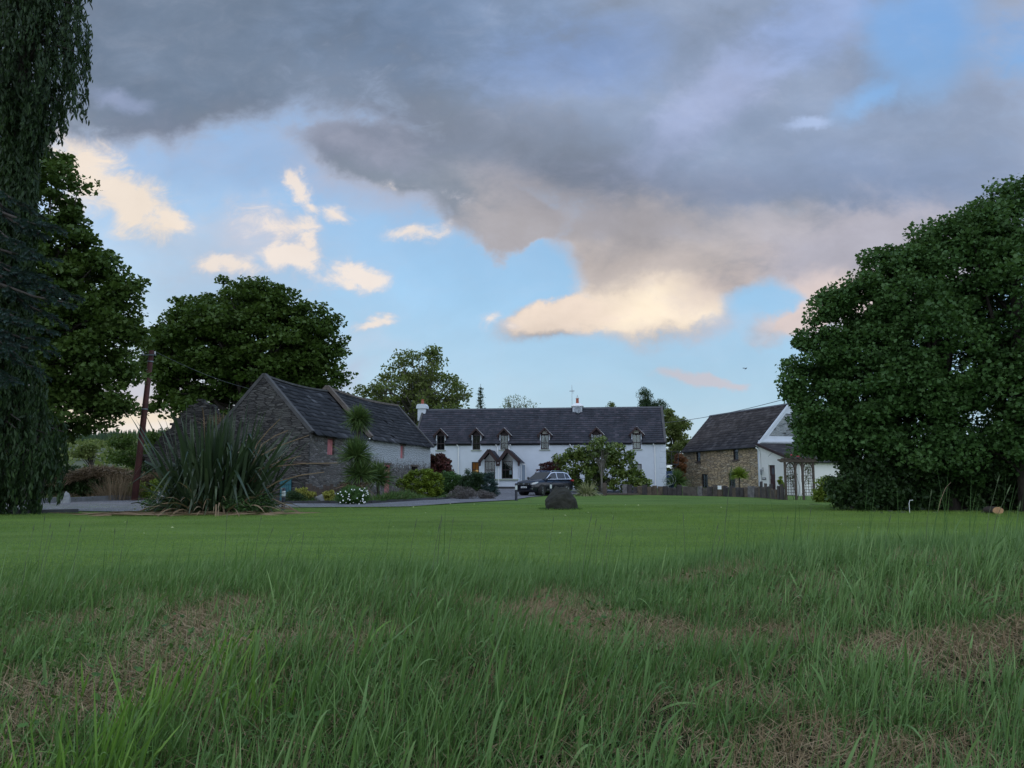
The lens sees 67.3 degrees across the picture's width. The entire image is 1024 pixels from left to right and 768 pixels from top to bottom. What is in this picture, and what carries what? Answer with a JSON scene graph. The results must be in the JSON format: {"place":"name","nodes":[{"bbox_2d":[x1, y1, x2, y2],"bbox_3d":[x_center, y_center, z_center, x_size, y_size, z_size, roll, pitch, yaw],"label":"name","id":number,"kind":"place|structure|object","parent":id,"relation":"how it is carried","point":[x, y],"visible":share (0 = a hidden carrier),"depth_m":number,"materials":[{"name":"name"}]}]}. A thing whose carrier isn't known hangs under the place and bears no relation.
{"place":"outdoors","nodes":[
{"label":"outdoors","id":0,"kind":"place"},
{"bbox_2d":[21,442,145,468],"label":"hill","id":1,"kind":"structure","parent":0,"point":[81,462],"depth_m":219.81,"materials":[{"name":"green plant"}]},
{"bbox_2d":[58,438,149,470],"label":"hedgerows","id":2,"kind":"object","parent":1,"relation":"on","point":[99,443],"visible":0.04,"depth_m":319.05,"materials":[{"name":"green plant"}]},
{"bbox_2d":[74,428,166,440],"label":"forest","id":3,"kind":"object","parent":1,"relation":"on","point":[101,436],"visible":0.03,"depth_m":645.55,"materials":[{"name":"green plant"}]},
{"bbox_2d":[0,485,1023,767],"bbox_3d":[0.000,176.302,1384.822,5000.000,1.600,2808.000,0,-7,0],"label":"ground","id":4,"kind":"structure","parent":0,"point":[612,501],"depth_m":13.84,"materials":[{"name":"green plant"}]},
{"bbox_2d":[0,509,78,513],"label":"lawn edging","id":5,"kind":"object","parent":4,"relation":"on","point":[58,510],"visible":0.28,"depth_m":24.17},
{"bbox_2d":[0,189,85,388],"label":"blue spruce","id":6,"kind":"object","parent":4,"relation":"on","point":[9,291],"visible":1,"depth_m":22.45,"materials":[{"name":"green plant"}]},
{"bbox_2d":[0,0,92,514],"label":"weeping conifer","id":7,"kind":"object","parent":4,"relation":"on","point":[27,117],"visible":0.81,"depth_m":24.57,"materials":[{"name":"green plant"}]},
{"bbox_2d":[61,492,70,502],"bbox_3d":[-20.072,5.179,34.630,0.409,0.702,0.361,0,-7,0],"label":"pale rock","id":8,"kind":"object","parent":4,"relation":"on","point":[66,498],"visible":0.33,"depth_m":34.52,"materials":[{"name":"white stone"}]},
{"bbox_2d":[8,147,158,495],"bbox_3d":[-24.281,-3.106,38.828,12.510,18.221,11.633,0,-7,0],"label":"broadleaf tree","id":9,"kind":"object","parent":4,"relation":"on","point":[97,320],"visible":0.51,"depth_m":38.04,"materials":[{"name":"green plant"}]},
{"bbox_2d":[67,441,101,466],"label":"hedgerow tree","id":10,"kind":"object","parent":4,"relation":"on","point":[89,450],"visible":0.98,"depth_m":118.92,"materials":[{"name":"green plant"}]},
{"bbox_2d":[24,495,147,503],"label":"stone kerb","id":11,"kind":"structure","parent":4,"relation":"on","point":[95,498],"depth_m":38.50,"materials":[{"name":"grey stone"}]},
{"bbox_2d":[101,427,169,469],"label":"hedgerow tree","id":12,"kind":"object","parent":4,"relation":"on","point":[125,457],"visible":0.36,"depth_m":65.07,"materials":[{"name":"green plant"}]},
{"bbox_2d":[131,350,155,499],"bbox_3d":[-19.151,2.274,40.032,0.889,8.164,0.330,0,-7,0],"label":"utility pole","id":13,"kind":"object","parent":4,"relation":"on","point":[140,448],"visible":0.93,"depth_m":39.92,"materials":[{"name":"brown"}]},
{"bbox_2d":[49,510,317,515],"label":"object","id":14,"kind":"object","parent":4,"relation":"on","point":[166,513],"visible":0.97,"depth_m":22.49,"materials":[{"name":"brown plant"}]},
{"bbox_2d":[134,489,281,513],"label":"creeping weeds","id":15,"kind":"object","parent":4,"relation":"on","point":[246,507],"visible":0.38,"depth_m":23.45,"materials":[{"name":"green plant"}]},
{"bbox_2d":[0,574,453,767],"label":"fresh tufts","id":16,"kind":"object","parent":4,"relation":"on","point":[123,743],"visible":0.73,"depth_m":2.25,"materials":[{"name":"green plant"}]},
{"bbox_2d":[127,398,328,516],"bbox_3d":[-9.410,2.801,24.229,6.061,5.018,6.028,6,-10,-40],"label":"flax clump","id":17,"kind":"object","parent":4,"relation":"on","point":[220,467],"visible":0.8,"depth_m":23.36,"materials":[{"name":"green plant"}]},
{"bbox_2d":[129,274,358,418],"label":"broadleaf tree","id":18,"kind":"object","parent":4,"relation":"on","point":[245,328],"visible":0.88,"depth_m":68.38,"materials":[{"name":"green plant"}]},
{"bbox_2d":[280,488,285,509],"bbox_3d":[-8.081,4.066,27.205,0.200,0.790,0.200,0,-7,0],"label":"bollard light","id":19,"kind":"object","parent":4,"relation":"on","point":[284,492],"visible":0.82,"depth_m":27.16,"materials":[{"name":"black paint"}]},
{"bbox_2d":[305,484,339,497],"bbox_3d":[-9.502,5.477,38.633,1.730,0.941,0.040,4,-8,-27],"label":"plank fence","id":20,"kind":"object","parent":4,"relation":"on","point":[317,490],"visible":0.38,"depth_m":38.58,"materials":[{"name":"brown wood"}]},
{"bbox_2d":[214,373,434,500],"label":"stone barn","id":21,"kind":"structure","parent":4,"relation":"on","point":[401,443],"depth_m":42.37,"materials":[{"name":"stone"}]},
{"bbox_2d":[279,479,291,500],"bbox_3d":[-11.705,5.476,39.730,0.650,1.120,0.090,-2,-7,13],"label":"low door","id":22,"kind":"structure","parent":21,"relation":"in","point":[287,485],"depth_m":39.73,"materials":[{"name":"teal paint"}]},
{"bbox_2d":[6,487,657,510],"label":"gravel drive","id":23,"kind":"structure","parent":4,"relation":"on","point":[506,494],"depth_m":33.94,"materials":[{"name":"grey gravel"}]},
{"bbox_2d":[516,471,573,495],"bbox_3d":[2.294,6.952,54.039,2.184,1.716,4.522,-6,-10,42],"label":"parked car","id":24,"kind":"object","parent":23,"relation":"on","point":[537,483],"visible":0.88,"depth_m":53.18,"materials":[{"name":"black paint"}]},
{"bbox_2d":[334,484,371,503],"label":"daisy bush","id":25,"kind":"object","parent":4,"relation":"on","point":[351,494],"visible":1,"depth_m":32.89,"materials":[{"name":"green plant"}]},
{"bbox_2d":[286,495,470,502],"bbox_3d":[-4.089,6.587,44.673,3.573,0.277,24.046,-3,-8,21],"label":"bed edging","id":26,"kind":"object","parent":4,"relation":"on","point":[380,501],"visible":0.25,"depth_m":35.02,"materials":[{"name":"grey stone"}]},
{"bbox_2d":[349,343,476,425],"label":"ash tree","id":27,"kind":"object","parent":4,"relation":"on","point":[419,383],"visible":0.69,"depth_m":85.31,"materials":[{"name":"green plant"}]},
{"bbox_2d":[430,452,454,483],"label":"photinia shrub","id":28,"kind":"object","parent":4,"relation":"on","point":[440,462],"visible":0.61,"depth_m":59.75,"materials":[{"name":"red plant"}]},
{"bbox_2d":[446,485,481,498],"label":"lavender bush","id":29,"kind":"object","parent":4,"relation":"on","point":[465,493],"visible":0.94,"depth_m":42.86,"materials":[{"name":"grey plant"}]},
{"bbox_2d":[458,468,487,495],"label":"juniper shrub","id":30,"kind":"object","parent":4,"relation":"on","point":[474,479],"visible":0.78,"depth_m":50.30,"materials":[{"name":"green plant"}]},
{"bbox_2d":[475,384,485,407],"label":"spruce tree","id":31,"kind":"object","parent":4,"relation":"on","point":[479,397],"visible":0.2,"depth_m":82.40,"materials":[{"name":"green plant"}]},
{"bbox_2d":[476,489,497,498],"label":"heather bush","id":32,"kind":"object","parent":4,"relation":"on","point":[486,495],"visible":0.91,"depth_m":43.43,"materials":[{"name":"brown plant"}]},
{"bbox_2d":[482,472,499,495],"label":"blue conifer shrub","id":33,"kind":"object","parent":4,"relation":"on","point":[492,486],"visible":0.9,"depth_m":49.46,"materials":[{"name":"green plant"}]},
{"bbox_2d":[0,552,1013,767],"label":"weeds","id":34,"kind":"object","parent":4,"relation":"on","point":[140,668],"visible":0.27,"depth_m":2.93,"materials":[{"name":"green plant"}]},
{"bbox_2d":[0,511,1023,767],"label":"long grass","id":35,"kind":"structure","parent":4,"relation":"on","point":[382,746],"depth_m":2.75,"materials":[{"name":"green plant"}]},
{"bbox_2d":[0,521,1023,615],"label":"crest grass","id":36,"kind":"structure","parent":4,"relation":"on","point":[164,581],"depth_m":4.80,"materials":[{"name":"green plant"}]},
{"bbox_2d":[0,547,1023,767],"bbox_3d":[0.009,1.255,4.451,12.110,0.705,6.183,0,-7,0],"label":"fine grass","id":37,"kind":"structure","parent":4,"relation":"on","point":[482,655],"depth_m":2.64,"materials":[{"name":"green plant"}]},
{"bbox_2d":[0,540,1023,767],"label":"dry straw","id":38,"kind":"object","parent":4,"relation":"on","point":[775,736],"visible":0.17,"depth_m":2.77,"materials":[{"name":"plant"}]},
{"bbox_2d":[4,465,1023,630],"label":"seed stems","id":39,"kind":"object","parent":4,"relation":"on","point":[944,521],"visible":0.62,"depth_m":5.03,"materials":[{"name":"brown plant"}]},
{"bbox_2d":[514,483,517,500],"bbox_3d":[0.220,5.692,40.607,0.200,0.930,0.200,0,-7,0],"label":"bollard light","id":40,"kind":"object","parent":4,"relation":"on","point":[515,492],"visible":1,"depth_m":40.55,"materials":[{"name":"black paint"}]},
{"bbox_2d":[501,394,540,407],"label":"tree","id":41,"kind":"object","parent":4,"relation":"on","point":[514,404],"visible":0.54,"depth_m":92.24,"materials":[{"name":"green plant"}]},
{"bbox_2d":[22,465,1020,588],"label":"tall stalks","id":42,"kind":"object","parent":4,"relation":"on","point":[480,541],"visible":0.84,"depth_m":5.24,"materials":[{"name":"green plant"}]},
{"bbox_2d":[416,390,678,488],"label":"farmhouse","id":43,"kind":"object","parent":4,"relation":"on","point":[509,447],"visible":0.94,"depth_m":66.60,"materials":[{"name":"paint"}]},
{"bbox_2d":[435,435,445,450],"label":"window","id":44,"kind":"structure","parent":43,"relation":"in","point":[441,438],"depth_m":67.53,"materials":[{"name":"black"}]},
{"bbox_2d":[472,462,478,472],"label":"window","id":45,"kind":"structure","parent":43,"relation":"in","point":[475,465],"depth_m":66.50,"materials":[{"name":"orange glass"}]},
{"bbox_2d":[471,435,481,450],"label":"window","id":46,"kind":"structure","parent":43,"relation":"in","point":[476,438],"depth_m":66.79,"materials":[{"name":"black"}]},
{"bbox_2d":[499,435,507,450],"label":"window","id":47,"kind":"structure","parent":43,"relation":"in","point":[504,438],"depth_m":66.50,"materials":[{"name":"black"}]},
{"bbox_2d":[539,435,549,450],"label":"window","id":48,"kind":"structure","parent":43,"relation":"in","point":[544,438],"depth_m":66.11,"materials":[{"name":"grey glass"}]},
{"bbox_2d":[592,434,599,447],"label":"window","id":49,"kind":"structure","parent":43,"relation":"in","point":[593,435],"depth_m":65.92,"materials":[{"name":"black"}]},
{"bbox_2d":[631,434,641,449],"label":"window","id":50,"kind":"structure","parent":43,"relation":"in","point":[636,438],"depth_m":65.12,"materials":[{"name":"white glass"}]},
{"bbox_2d":[633,464,641,474],"bbox_3d":[10.553,7.350,64.794,0.731,1.237,0.144,-1,-7,7],"label":"window","id":51,"kind":"structure","parent":43,"relation":"in","point":[639,467],"depth_m":64.86,"materials":[{"name":"white glass"}]},
{"bbox_2d":[536,460,562,472],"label":"acer shrub","id":52,"kind":"object","parent":4,"relation":"on","point":[551,468],"visible":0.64,"depth_m":57.81,"materials":[{"name":"red plant"}]},
{"bbox_2d":[545,486,577,509],"bbox_3d":[1.776,4.189,27.709,1.200,1.052,1.110,0,-7,0],"label":"boulder","id":53,"kind":"object","parent":4,"relation":"on","point":[560,498],"visible":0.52,"depth_m":27.33,"materials":[{"name":"grey stone"}]},
{"bbox_2d":[571,480,602,496],"bbox_3d":[5.153,7.391,52.472,2.901,1.943,2.797,0,-7,0],"label":"striped flax","id":54,"kind":"object","parent":4,"relation":"on","point":[585,491],"visible":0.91,"depth_m":52.31,"materials":[{"name":"green plant"}]},
{"bbox_2d":[551,440,652,492],"bbox_3d":[6.706,6.252,58.174,7.992,4.093,3.360,0,-7,0],"label":"magnolia shrub","id":55,"kind":"object","parent":4,"relation":"on","point":[588,470],"visible":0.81,"depth_m":57.63,"materials":[{"name":"green plant"}]},
{"bbox_2d":[586,435,622,493],"bbox_3d":[6.792,6.013,56.692,2.782,4.436,2.012,0,-7,0],"label":"magnolia tree","id":56,"kind":"object","parent":4,"relation":"on","point":[610,448],"visible":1,"depth_m":56.64,"materials":[{"name":"green plant"}]},
{"bbox_2d":[602,483,606,495],"bbox_3d":[6.437,7.370,53.498,0.280,0.980,0.200,0,-7,0],"label":"wooden post","id":57,"kind":"object","parent":4,"relation":"on","point":[604,489],"visible":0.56,"depth_m":53.41,"materials":[{"name":"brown wood"}]},
{"bbox_2d":[607,493,638,494],"bbox_3d":[7.707,7.654,53.512,2.316,0.120,0.100,2,-7,-12],"label":"edging log","id":58,"kind":"object","parent":4,"relation":"on","point":[622,493],"visible":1,"depth_m":53.46,"materials":[{"name":"brown wood"}]},
{"bbox_2d":[636,386,670,415],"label":"cypress tree","id":59,"kind":"object","parent":4,"relation":"on","point":[647,400],"visible":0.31,"depth_m":79.96,"materials":[{"name":"green plant"}]},
{"bbox_2d":[666,471,675,487],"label":"garden gate","id":60,"kind":"structure","parent":4,"relation":"on","point":[667,476],"depth_m":59.56,"materials":[{"name":"black paint"}]},
{"bbox_2d":[663,468,692,487],"bbox_3d":[12.577,7.300,58.591,2.411,2.062,2.475,0,-7,0],"label":"cabbage palm","id":61,"kind":"object","parent":4,"relation":"on","point":[677,474],"visible":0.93,"depth_m":58.32,"materials":[{"name":"green plant"}]},
{"bbox_2d":[663,408,693,471],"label":"garden tree","id":62,"kind":"object","parent":4,"relation":"on","point":[675,430],"visible":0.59,"depth_m":73.27,"materials":[{"name":"green plant"}]},
{"bbox_2d":[672,452,687,484],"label":"copper shrub","id":63,"kind":"object","parent":4,"relation":"on","point":[682,466],"visible":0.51,"depth_m":65.39,"materials":[{"name":"brown plant"}]},
{"bbox_2d":[622,481,784,499],"bbox_3d":[13.068,6.856,49.858,3.668,1.085,15.800,3,-8,-25],"label":"sleeper fence","id":64,"kind":"object","parent":4,"relation":"on","point":[761,491],"visible":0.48,"depth_m":51.97,"materials":[{"name":"grey wood"}]},
{"bbox_2d":[728,465,749,487],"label":"cabbage palm","id":65,"kind":"object","parent":4,"relation":"on","point":[738,473],"visible":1,"depth_m":52.48,"materials":[{"name":"green plant"}]},
{"bbox_2d":[680,403,839,495],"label":"stone cottage","id":66,"kind":"structure","parent":4,"relation":"on","point":[752,441],"depth_m":60.60,"materials":[{"name":"brown stone"}]},
{"bbox_2d":[696,452,699,461],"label":"window","id":67,"kind":"structure","parent":66,"relation":"in","point":[698,453],"depth_m":66.37,"materials":[{"name":"black glass"}]},
{"bbox_2d":[702,474,707,487],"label":"window","id":68,"kind":"structure","parent":66,"relation":"in","point":[704,476],"depth_m":65.12,"materials":[{"name":"black glass"}]},
{"bbox_2d":[729,473,734,487],"bbox_3d":[17.539,7.716,61.113,0.070,1.265,0.932,2,-8,-16],"label":"window","id":69,"kind":"structure","parent":66,"relation":"in","point":[732,482],"depth_m":61.31,"materials":[{"name":"black"}]},
{"bbox_2d":[733,449,737,459],"bbox_3d":[17.729,5.560,60.728,0.070,0.899,0.733,2,-8,-16],"label":"window","id":70,"kind":"structure","parent":66,"relation":"in","point":[735,450],"depth_m":60.80,"materials":[{"name":"black glass"}]},
{"bbox_2d":[770,465,775,489],"bbox_3d":[19.056,6.895,56.083,0.110,1.953,0.779,2,-8,-16],"label":"door","id":71,"kind":"structure","parent":66,"relation":"in","point":[772,467],"depth_m":56.18,"materials":[{"name":"brown wood"}]},
{"bbox_2d":[777,476,784,488],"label":"topiary bush","id":72,"kind":"object","parent":4,"relation":"on","point":[779,480],"visible":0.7,"depth_m":51.52,"materials":[{"name":"green plant"}]},
{"bbox_2d":[775,450,817,498],"bbox_3d":[15.607,4.930,42.402,2.940,2.881,0.840,0,-7,0],"label":"climbing rose","id":73,"kind":"object","parent":4,"relation":"on","point":[793,456],"visible":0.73,"depth_m":42.33,"materials":[{"name":"green plant"}]},
{"bbox_2d":[777,458,817,499],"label":"garden arch","id":74,"kind":"structure","parent":4,"relation":"on","point":[795,460],"depth_m":42.16,"materials":[{"name":"brown wood"}]},
{"bbox_2d":[810,475,829,501],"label":"hedge shrub","id":75,"kind":"object","parent":4,"relation":"on","point":[819,493],"visible":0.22,"depth_m":37.56,"materials":[{"name":"green plant"}]},
{"bbox_2d":[774,243,934,508],"bbox_3d":[12.335,-0.269,27.230,5.310,9.676,4.756,6,-9,-38],"label":"sycamore","id":76,"kind":"object","parent":4,"relation":"on","point":[833,373],"visible":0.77,"depth_m":26.52,"materials":[{"name":"green plant"}]},
{"bbox_2d":[821,443,1017,511],"bbox_3d":[15.500,3.092,26.462,9.928,2.690,4.133,0,-7,0],"label":"undergrowth hedge","id":77,"kind":"object","parent":4,"relation":"on","point":[914,485],"visible":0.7,"depth_m":25.62,"materials":[{"name":"green plant"}]},
{"bbox_2d":[849,194,1019,510],"bbox_3d":[14.395,-1.078,26.341,5.655,11.059,5.592,-5,-9,36],"label":"sycamore","id":78,"kind":"object","parent":4,"relation":"on","point":[928,288],"visible":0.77,"depth_m":25.23,"materials":[{"name":"green plant"}]},
{"bbox_2d":[873,510,1014,513],"bbox_3d":[14.532,4.218,25.458,5.873,0.069,1.852,1,-7,-10],"label":"rubble","id":79,"kind":"object","parent":4,"relation":"on","point":[912,512],"visible":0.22,"depth_m":25.29,"materials":[{"name":"grey stone"}]},
{"bbox_2d":[926,174,1023,511],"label":"sycamore","id":80,"kind":"object","parent":4,"relation":"on","point":[1003,433],"visible":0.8,"depth_m":24.81,"materials":[{"name":"green plant"}]},
{"bbox_2d":[983,506,1003,513],"bbox_3d":[14.922,3.917,23.843,0.393,0.236,0.406,1,-7,-6],"label":"cut log","id":81,"kind":"object","parent":4,"relation":"on","point":[992,509],"visible":0.83,"depth_m":23.66,"materials":[{"name":"brown wood"}]},
{"bbox_2d":[2,0,1023,467],"label":"sky","id":82,"kind":"structure","parent":0,"point":[602,201],"materials":[{"name":"blue"}]},
{"bbox_2d":[539,507,583,509],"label":"rough grass","id":83,"kind":"structure","parent":0,"point":[540,508],"depth_m":27.31,"materials":[{"name":"green plant"}]},
{"bbox_2d":[665,400,780,422],"bbox_3d":[16.747,1.765,57.735,0.040,0.614,35.374,1,-7,-8],"label":"overhead wire","id":84,"kind":"object","parent":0,"point":[725,413],"visible":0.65,"depth_m":59.14,"materials":[{"name":"grey"}]},
{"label":"garden bed soil","id":85,"kind":"structure","parent":0,"visible":0},
{"bbox_2d":[9,484,139,497],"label":"dead stems","id":86,"kind":"object","parent":85,"relation":"on","point":[76,495],"visible":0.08,"depth_m":42.07,"materials":[{"name":"brown plant"}]},
{"bbox_2d":[4,462,170,496],"bbox_3d":[-24.892,5.249,43.657,12.558,2.743,3.854,0,-7,0],"label":"bramble thicket","id":87,"kind":"object","parent":85,"relation":"on","point":[79,488],"visible":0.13,"depth_m":42.77,"materials":[{"name":"green plant"}]},
{"bbox_2d":[46,462,169,486],"bbox_3d":[-22.222,5.139,43.181,7.472,1.517,2.815,0,-7,0],"label":"dry bracken","id":88,"kind":"object","parent":87,"relation":"on","point":[87,473],"visible":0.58,"depth_m":42.47,"materials":[{"name":"brown plant"}]},
{"bbox_2d":[85,469,149,500],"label":"ornamental grass","id":89,"kind":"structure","parent":85,"relation":"on","point":[123,491],"depth_m":39.76,"materials":[{"name":"brown plant"}]},
{"bbox_2d":[127,479,170,499],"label":"garden shrub","id":90,"kind":"object","parent":85,"relation":"on","point":[153,488],"visible":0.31,"depth_m":40.88,"materials":[{"name":"green plant"}]},
{"bbox_2d":[143,399,223,495],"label":"ruined gable wall","id":91,"kind":"structure","parent":85,"relation":"on","point":[208,409],"depth_m":43.63,"materials":[{"name":"stone"}]},
{"bbox_2d":[281,490,307,500],"bbox_3d":[-9.799,5.106,34.673,1.131,0.720,0.962,0,-7,0],"label":"thyme mound","id":92,"kind":"object","parent":85,"relation":"on","point":[293,495],"visible":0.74,"depth_m":34.51,"materials":[{"name":"green plant"}]},
{"bbox_2d":[295,487,316,498],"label":"golden shrub","id":93,"kind":"object","parent":85,"relation":"on","point":[302,490],"visible":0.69,"depth_m":36.02,"materials":[{"name":"yellow plant"}]},
{"bbox_2d":[315,492,335,500],"bbox_3d":[-8.890,5.469,36.778,1.160,0.752,0.527,0,-7,0],"label":"round stone","id":94,"kind":"object","parent":85,"relation":"on","point":[319,497],"visible":0.16,"depth_m":36.70,"materials":[{"name":"grey stone"}]},
{"bbox_2d":[322,490,335,500],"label":"golden shrub","id":95,"kind":"object","parent":85,"relation":"on","point":[328,495],"visible":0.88,"depth_m":35.66,"materials":[{"name":"yellow plant"}]},
{"bbox_2d":[332,434,380,497],"bbox_3d":[-7.369,4.162,36.703,2.436,3.657,2.435,5,-9,-36],"label":"cabbage palm","id":96,"kind":"object","parent":85,"relation":"on","point":[361,462],"visible":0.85,"depth_m":36.58,"materials":[{"name":"green plant"}]},
{"bbox_2d":[340,403,374,438],"bbox_3d":[-7.495,3.329,37.394,1.846,4.994,1.906,-6,-10,42],"label":"cabbage palm","id":97,"kind":"object","parent":85,"relation":"on","point":[358,417],"visible":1,"depth_m":37.38,"materials":[{"name":"green plant"}]},
{"bbox_2d":[289,489,457,500],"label":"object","id":98,"kind":"object","parent":85,"relation":"on","point":[391,494],"visible":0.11,"depth_m":37.16,"materials":[{"name":"grey stone"}]},
{"bbox_2d":[288,489,460,500],"bbox_3d":[-4.693,6.512,46.568,4.820,0.792,26.800,-2,-8,17],"label":"bed ground cover","id":99,"kind":"object","parent":85,"relation":"on","point":[397,497],"visible":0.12,"depth_m":37.64,"materials":[{"name":"green plant"}]},
{"bbox_2d":[361,457,396,495],"bbox_3d":[-6.656,4.780,38.242,2.398,2.333,2.425,0,-7,0],"label":"cabbage palm","id":100,"kind":"object","parent":85,"relation":"on","point":[383,477],"visible":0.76,"depth_m":38.05,"materials":[{"name":"green plant"}]},
{"bbox_2d":[376,482,408,496],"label":"ornamental grass","id":101,"kind":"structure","parent":85,"relation":"on","point":[393,489],"depth_m":41.58,"materials":[{"name":"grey plant"}]},
{"bbox_2d":[395,468,444,496],"bbox_3d":[-5.341,5.787,44.566,2.927,1.877,2.063,0,-7,0],"label":"euphorbia shrub","id":102,"kind":"object","parent":85,"relation":"on","point":[432,487],"visible":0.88,"depth_m":44.32,"materials":[{"name":"green plant"}]},
{"bbox_2d":[436,470,464,495],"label":"evergreen shrub","id":103,"kind":"object","parent":85,"relation":"on","point":[449,484],"visible":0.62,"depth_m":51.16,"materials":[{"name":"green plant"}]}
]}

